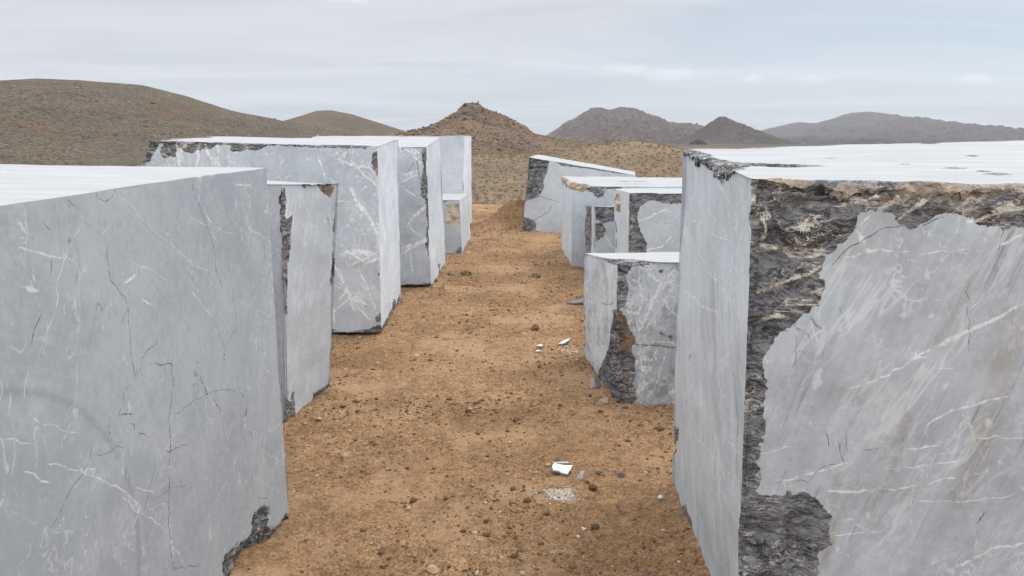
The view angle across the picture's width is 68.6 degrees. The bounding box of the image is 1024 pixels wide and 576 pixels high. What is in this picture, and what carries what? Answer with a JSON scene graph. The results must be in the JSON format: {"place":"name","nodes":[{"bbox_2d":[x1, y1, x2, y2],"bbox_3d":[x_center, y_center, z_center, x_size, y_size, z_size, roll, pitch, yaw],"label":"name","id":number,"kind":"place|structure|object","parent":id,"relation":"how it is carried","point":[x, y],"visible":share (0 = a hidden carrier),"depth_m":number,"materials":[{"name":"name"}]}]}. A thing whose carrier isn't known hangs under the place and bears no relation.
{"place":"outdoors","nodes":[
{"label":"outdoors","id":0,"kind":"place"},
{"bbox_2d":[0,78,363,165],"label":"hill","id":1,"kind":"structure","parent":0,"point":[65,137],"depth_m":198.35,"materials":[{"name":"brown soil"}]},
{"bbox_2d":[4,79,355,137],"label":"boulders","id":2,"kind":"object","parent":1,"relation":"on","point":[143,125],"visible":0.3,"depth_m":229.07,"materials":[{"name":"brown stone"}]},
{"bbox_2d":[284,110,405,135],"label":"hill","id":3,"kind":"structure","parent":0,"point":[339,121],"depth_m":537.05,"materials":[{"name":"brown soil"}]},
{"bbox_2d":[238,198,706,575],"bbox_3d":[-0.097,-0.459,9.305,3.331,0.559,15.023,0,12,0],"label":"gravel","id":4,"kind":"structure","parent":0,"point":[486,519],"depth_m":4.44,"materials":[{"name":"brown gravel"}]},
{"bbox_2d":[380,102,595,154],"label":"hill","id":5,"kind":"structure","parent":0,"point":[495,124],"depth_m":238.55,"materials":[{"name":"brown soil"}]},
{"bbox_2d":[384,101,581,152],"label":"boulders","id":6,"kind":"object","parent":5,"relation":"on","point":[494,142],"visible":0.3,"depth_m":231.84,"materials":[{"name":"brown stone"}]},
{"bbox_2d":[136,141,845,575],"bbox_3d":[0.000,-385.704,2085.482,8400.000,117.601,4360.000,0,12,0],"label":"ground","id":7,"kind":"structure","parent":0,"point":[342,511],"depth_m":4.26,"materials":[{"name":"brown soil"}]},
{"bbox_2d":[0,164,288,575],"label":"marble block","id":8,"kind":"object","parent":7,"relation":"on","point":[141,427],"depth_m":2.19,"materials":[{"name":"grey stone"}]},
{"bbox_2d":[143,136,400,332],"bbox_3d":[-2.118,-0.539,6.949,2.037,1.679,1.360,0,12,0],"label":"marble block","id":9,"kind":"object","parent":7,"relation":"on","point":[364,173],"depth_m":6.29,"materials":[{"name":"grey stone"}]},
{"bbox_2d":[267,181,338,421],"bbox_3d":[-2.027,0.050,4.751,1.826,1.510,0.807,0,12,0],"label":"marble block","id":10,"kind":"object","parent":7,"relation":"on","point":[303,220],"depth_m":4.59,"materials":[{"name":"grey stone"}]},
{"bbox_2d":[312,136,445,284],"bbox_3d":[-1.676,-0.955,8.933,1.633,1.661,1.516,0,12,0],"label":"marble block","id":11,"kind":"object","parent":7,"relation":"on","point":[422,245],"depth_m":8.30,"materials":[{"name":"grey stone"}]},
{"bbox_2d":[393,136,471,223],"bbox_3d":[-1.665,-1.808,13.061,1.856,1.660,1.478,0,12,0],"label":"marble block","id":12,"kind":"object","parent":7,"relation":"on","point":[455,151],"depth_m":12.39,"materials":[{"name":"grey stone"}]},
{"bbox_2d":[426,564,438,574],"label":"cream stone","id":13,"kind":"object","parent":7,"relation":"on","point":[432,569],"visible":1,"depth_m":3.02,"materials":[{"name":"beige stone"}]},
{"bbox_2d":[442,193,470,252],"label":"marble block","id":14,"kind":"object","parent":7,"relation":"on","point":[456,220],"depth_m":10.62,"materials":[{"name":"grey stone"}]},
{"bbox_2d":[460,269,471,275],"bbox_3d":[-0.553,-0.195,9.090,0.176,0.076,0.163,0,12,0],"label":"weed","id":15,"kind":"object","parent":7,"relation":"on","point":[463,273],"visible":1,"depth_m":9.08,"materials":[{"name":"green plant"}]},
{"bbox_2d":[513,417,520,421],"bbox_3d":[0.029,0.804,4.569,0.049,0.035,0.044,0,12,0],"label":"brown stone","id":16,"kind":"object","parent":7,"relation":"on","point":[516,419],"visible":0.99,"depth_m":4.56,"materials":[{"name":"brown stone"}]},
{"bbox_2d":[532,324,538,329],"bbox_3d":[0.209,0.353,6.668,0.071,0.071,0.055,0,12,0],"label":"brown stone","id":17,"kind":"object","parent":7,"relation":"on","point":[535,326],"visible":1,"depth_m":6.65,"materials":[{"name":"brown stone"}]},
{"bbox_2d":[551,461,569,464],"bbox_3d":[0.260,0.931,3.986,0.102,0.014,0.021,0,12,0],"label":"marble fragment","id":18,"kind":"object","parent":7,"relation":"on","point":[565,463],"visible":0.77,"depth_m":3.98,"materials":[{"name":"white stone"}]},
{"bbox_2d":[552,463,572,475],"bbox_3d":[0.255,0.934,3.865,0.109,0.028,0.086,3,13,15],"label":"marble fragment","id":19,"kind":"object","parent":7,"relation":"on","point":[561,469],"visible":1,"depth_m":3.86,"materials":[{"name":"white stone"}]},
{"bbox_2d":[539,482,586,509],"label":"marble crumbs","id":20,"kind":"object","parent":7,"relation":"on","point":[560,494],"visible":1,"depth_m":3.59,"materials":[{"name":"white stone"}]},
{"bbox_2d":[558,338,569,345],"bbox_3d":[0.434,0.445,6.171,0.130,0.052,0.040,-10,16,-39],"label":"marble fragment","id":21,"kind":"object","parent":7,"relation":"on","point":[564,342],"visible":1,"depth_m":6.16,"materials":[{"name":"white stone"}]},
{"bbox_2d":[555,345,580,354],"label":"stone crumbs","id":22,"kind":"object","parent":7,"relation":"on","point":[566,351],"visible":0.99,"depth_m":5.97,"materials":[{"name":"beige stone"}]},
{"bbox_2d":[567,299,583,304],"bbox_3d":[0.659,0.140,7.632,0.209,0.049,0.101,0,12,0],"label":"slate fragment","id":23,"kind":"object","parent":7,"relation":"on","point":[577,301],"visible":0.74,"depth_m":7.60,"materials":[{"name":"grey stone"}]},
{"bbox_2d":[471,139,684,204],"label":"scrub","id":24,"kind":"object","parent":7,"relation":"on","point":[511,158],"visible":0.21,"depth_m":105.86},
{"bbox_2d":[522,155,635,232],"bbox_3d":[1.295,-1.510,13.177,2.652,1.625,1.176,-3,13,-15],"label":"marble block","id":25,"kind":"object","parent":7,"relation":"on","point":[542,211],"depth_m":12.41,"materials":[{"name":"grey stone"}]},
{"bbox_2d":[576,470,584,479],"bbox_3d":[0.344,0.949,3.786,0.037,0.039,0.061,5,13,21],"label":"marble fragment","id":26,"kind":"object","parent":7,"relation":"on","point":[580,476],"visible":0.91,"depth_m":3.78,"materials":[{"name":"grey stone"}]},
{"bbox_2d":[588,484,596,490],"bbox_3d":[0.393,0.973,3.656,0.040,0.033,0.044,0,12,0],"label":"brown stone","id":27,"kind":"object","parent":7,"relation":"on","point":[592,487],"visible":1,"depth_m":3.65,"materials":[{"name":"brown stone"}]},
{"bbox_2d":[591,524,598,529],"bbox_3d":[0.370,1.066,3.348,0.041,0.024,0.032,0,12,0],"label":"dark stone","id":28,"kind":"object","parent":7,"relation":"on","point":[594,526],"visible":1,"depth_m":3.34,"materials":[{"name":"stone"}]},
{"bbox_2d":[590,377,600,388],"bbox_3d":[0.577,0.663,5.184,0.079,0.088,0.106,0,12,0],"label":"grey stone","id":29,"kind":"object","parent":7,"relation":"on","point":[595,383],"visible":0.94,"depth_m":5.16,"materials":[{"name":"grey stone"}]},
{"bbox_2d":[585,206,614,252],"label":"marble block","id":30,"kind":"object","parent":7,"relation":"on","point":[599,229],"depth_m":8.60,"materials":[{"name":"grey stone"}]},
{"bbox_2d":[598,397,608,404],"bbox_3d":[0.600,0.737,4.893,0.072,0.045,0.051,9,15,36],"label":"tan stone","id":31,"kind":"object","parent":7,"relation":"on","point":[604,400],"visible":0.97,"depth_m":4.88,"materials":[{"name":"beige stone"}]},
{"bbox_2d":[605,498,617,503],"bbox_3d":[0.470,1.014,3.550,0.062,0.027,0.041,0,12,0],"label":"tan stone","id":32,"kind":"object","parent":7,"relation":"on","point":[610,501],"visible":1,"depth_m":3.55,"materials":[{"name":"beige stone"}]},
{"bbox_2d":[561,176,681,266],"bbox_3d":[1.718,-0.881,10.004,2.048,1.128,1.300,0,12,0],"label":"marble block","id":33,"kind":"object","parent":7,"relation":"on","point":[578,194],"depth_m":9.53,"materials":[{"name":"grey stone"}]},
{"bbox_2d":[618,471,624,476],"bbox_3d":[0.562,0.956,3.848,0.035,0.033,0.035,5,13,23],"label":"grey stone","id":34,"kind":"object","parent":7,"relation":"on","point":[621,474],"visible":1,"depth_m":3.84,"materials":[{"name":"grey stone"}]},
{"bbox_2d":[583,252,679,404],"bbox_3d":[1.241,0.217,5.237,1.398,0.980,1.069,0,12,0],"label":"marble block","id":35,"kind":"object","parent":7,"relation":"on","point":[630,310],"depth_m":4.83,"materials":[{"name":"grey stone"}]},
{"bbox_2d":[614,188,681,252],"bbox_3d":[1.844,-0.414,7.687,1.485,1.186,0.972,0,12,0],"label":"marble block","id":36,"kind":"object","parent":7,"relation":"on","point":[647,219],"depth_m":7.26,"materials":[{"name":"grey stone"}]},
{"bbox_2d":[672,140,1023,575],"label":"marble block","id":37,"kind":"object","parent":7,"relation":"on","point":[849,382],"depth_m":2.33,"materials":[{"name":"grey stone"}]},
{"bbox_2d":[0,0,1023,135],"label":"sky","id":38,"kind":"structure","parent":0,"point":[404,65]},
{"bbox_2d":[545,107,703,142],"bbox_3d":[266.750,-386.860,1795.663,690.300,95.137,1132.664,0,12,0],"label":"mountain","id":39,"kind":"structure","parent":0,"point":[597,125],"depth_m":1603.70,"materials":[{"name":"grey stone"}]},
{"bbox_2d":[690,140,707,144],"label":"hill","id":40,"kind":"structure","parent":0,"point":[697,142],"depth_m":409.28,"materials":[{"name":"grey stone"}]},
{"bbox_2d":[656,116,799,143],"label":"mountain","id":41,"kind":"structure","parent":0,"point":[721,130],"depth_m":1057.66,"materials":[{"name":"stone"}]},
{"bbox_2d":[760,112,1023,143],"bbox_3d":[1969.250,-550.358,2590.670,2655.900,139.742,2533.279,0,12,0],"label":"mountain","id":42,"kind":"structure","parent":0,"point":[866,128],"depth_m":2569.16,"materials":[{"name":"grey stone"}]}
]}

